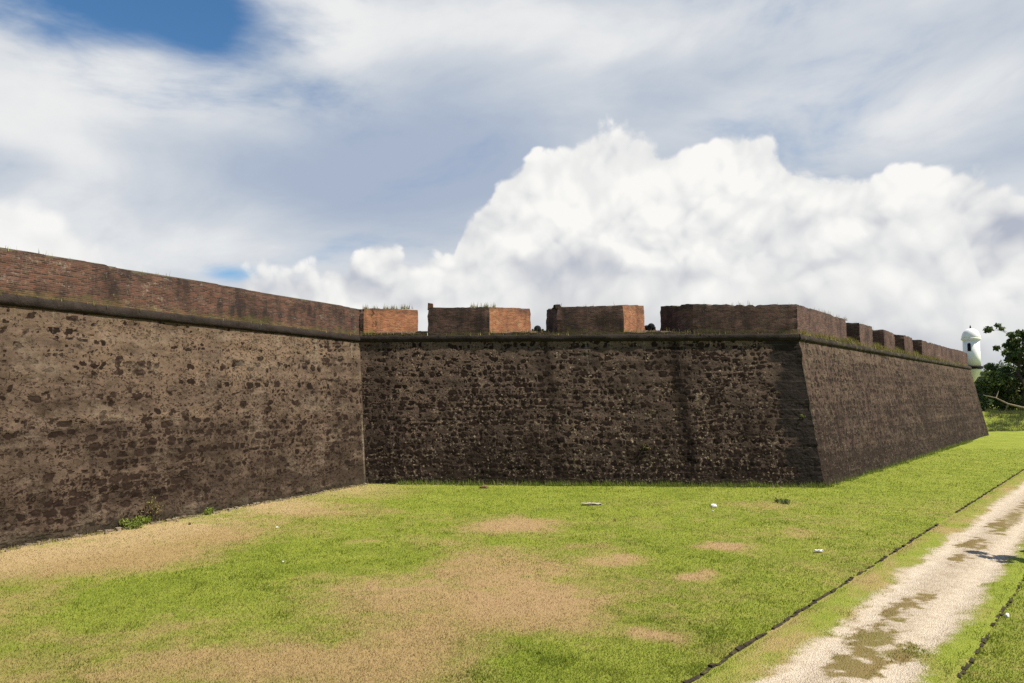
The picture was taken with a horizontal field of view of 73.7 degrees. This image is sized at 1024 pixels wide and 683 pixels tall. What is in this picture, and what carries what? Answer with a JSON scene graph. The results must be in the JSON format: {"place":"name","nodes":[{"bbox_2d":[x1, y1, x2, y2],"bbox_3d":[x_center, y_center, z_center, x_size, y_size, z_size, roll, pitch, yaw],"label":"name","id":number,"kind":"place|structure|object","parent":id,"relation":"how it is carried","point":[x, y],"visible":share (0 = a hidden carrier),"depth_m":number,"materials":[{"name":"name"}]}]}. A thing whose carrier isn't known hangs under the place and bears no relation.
{"place":"outdoors","nodes":[
{"label":"outdoors","id":0,"kind":"place"},
{"bbox_2d":[0,405,1023,682],"bbox_3d":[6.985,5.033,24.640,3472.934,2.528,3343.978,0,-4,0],"label":"ground","id":1,"kind":"structure","parent":0,"point":[1006,441],"depth_m":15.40,"materials":[{"name":"green plant"}]},
{"bbox_2d":[118,515,151,528],"bbox_3d":[-11.621,5.638,21.323,0.791,0.407,1.148,-2,-5,21],"label":"weed clump","id":2,"kind":"object","parent":1,"relation":"on","point":[133,523],"visible":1,"depth_m":21.09,"materials":[{"name":"green plant"}]},
{"bbox_2d":[141,496,163,521],"bbox_3d":[-11.527,5.385,21.922,0.706,0.865,0.777,0,-4,0],"label":"weed stalk","id":3,"kind":"object","parent":1,"relation":"on","point":[152,517],"visible":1,"depth_m":21.87,"materials":[{"name":"brown plant"}]},
{"bbox_2d":[0,247,365,549],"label":"curtain wall","id":4,"kind":"structure","parent":1,"relation":"on","point":[179,397],"depth_m":23.01,"materials":[{"name":"stone"}]},
{"bbox_2d":[0,483,368,552],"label":"dry grass","id":5,"kind":"structure","parent":1,"relation":"on","point":[37,543],"depth_m":21.68,"materials":[{"name":"beige plant"}]},
{"bbox_2d":[204,507,215,514],"bbox_3d":[-10.476,5.865,23.651,0.409,0.261,0.653,0,-4,0],"label":"weed clump","id":6,"kind":"object","parent":1,"relation":"on","point":[209,510],"visible":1,"depth_m":23.55,"materials":[{"name":"green plant"}]},
{"bbox_2d":[3,483,805,551],"bbox_3d":[-2.582,6.244,27.763,31.494,0.104,10.209,2,-5,-27],"label":"rubble","id":7,"kind":"object","parent":1,"relation":"on","point":[118,529],"visible":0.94,"depth_m":22.98,"materials":[{"name":"stone"}]},
{"bbox_2d":[359,303,988,486],"bbox_3d":[15.243,4.102,53.503,45.000,8.899,58.702,-2,-5,26],"label":"bastion","id":8,"kind":"object","parent":1,"relation":"on","point":[606,401],"visible":0.98,"depth_m":32.09,"materials":[{"name":"stone"}]},
{"bbox_2d":[0,247,966,365],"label":"weeds","id":9,"kind":"object","parent":8,"relation":"on","point":[850,340],"visible":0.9,"depth_m":33.97,"materials":[{"name":"green plant"}]},
{"bbox_2d":[532,325,543,330],"bbox_3d":[1.379,-0.243,36.484,0.860,1.170,2.550,0,-4,3],"label":"cannon","id":10,"kind":"object","parent":8,"relation":"on","point":[537,328],"visible":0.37,"depth_m":35.26,"materials":[{"name":"black metal"}]},
{"bbox_2d":[645,323,655,330],"bbox_3d":[7.203,-0.308,36.200,0.860,1.255,2.550,0,-4,3],"label":"cannon","id":11,"kind":"object","parent":8,"relation":"on","point":[650,326],"visible":0.31,"depth_m":34.99,"materials":[{"name":"black metal"}]},
{"bbox_2d":[961,325,982,381],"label":"sentry box","id":12,"kind":"object","parent":8,"relation":"on","point":[970,338],"visible":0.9,"depth_m":70.11,"materials":[{"name":"white paint"}]},
{"bbox_2d":[397,438,972,487],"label":"long grass","id":13,"kind":"structure","parent":1,"relation":"on","point":[669,484],"depth_m":30.76,"materials":[{"name":"green plant"}]},
{"bbox_2d":[774,498,790,504],"bbox_3d":[10.292,6.066,25.917,0.657,0.259,0.670,-4,-6,38],"label":"weed clump","id":14,"kind":"object","parent":1,"relation":"on","point":[785,501],"visible":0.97,"depth_m":25.90,"materials":[{"name":"green plant"}]},
{"bbox_2d":[682,469,1023,682],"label":"kerb","id":15,"kind":"structure","parent":1,"relation":"on","point":[740,647],"depth_m":12.84,"materials":[{"name":"stone"}]},
{"bbox_2d":[957,574,1023,678],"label":"kerb","id":16,"kind":"structure","parent":1,"relation":"on","point":[983,641],"depth_m":11.35,"materials":[{"name":"stone"}]},
{"bbox_2d":[974,367,1014,410],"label":"bush","id":17,"kind":"object","parent":1,"relation":"on","point":[997,378],"visible":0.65,"depth_m":88.86,"materials":[{"name":"green plant"}]},
{"bbox_2d":[975,370,1023,409],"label":"bush","id":18,"kind":"object","parent":1,"relation":"on","point":[1016,388],"visible":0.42,"depth_m":89.09,"materials":[{"name":"green plant"}]},
{"bbox_2d":[977,359,1021,408],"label":"bush","id":19,"kind":"object","parent":1,"relation":"on","point":[1013,367],"visible":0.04,"depth_m":100.34,"materials":[{"name":"green plant"}]},
{"bbox_2d":[982,323,1023,410],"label":"tall tree","id":20,"kind":"object","parent":1,"relation":"on","point":[1012,343],"visible":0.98,"depth_m":89.95,"materials":[{"name":"green plant"}]},
{"bbox_2d":[983,405,1023,431],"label":"rough grass","id":21,"kind":"structure","parent":1,"relation":"on","point":[1009,413],"depth_m":81.54,"materials":[{"name":"green plant"}]},
{"bbox_2d":[984,391,1023,409],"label":"fallen branch","id":22,"kind":"object","parent":1,"relation":"on","point":[1021,407],"visible":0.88,"depth_m":84.65,"materials":[{"name":"brown wood"}]},
{"bbox_2d":[988,372,1023,410],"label":"bush","id":23,"kind":"object","parent":1,"relation":"on","point":[1016,400],"visible":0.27,"depth_m":89.21,"materials":[{"name":"green plant"}]},
{"bbox_2d":[1001,340,1023,383],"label":"leafy tree","id":24,"kind":"object","parent":1,"relation":"on","point":[1003,354],"visible":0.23,"depth_m":93.79,"materials":[{"name":"green plant"}]},
{"bbox_2d":[0,0,1023,371],"label":"sky","id":25,"kind":"structure","parent":0,"point":[859,161],"materials":[{"name":"white"}]},
{"bbox_2d":[692,470,1023,682],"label":"path","id":26,"kind":"structure","parent":0,"point":[943,587],"depth_m":12.73,"materials":[{"name":"beige gravel"}]}
]}

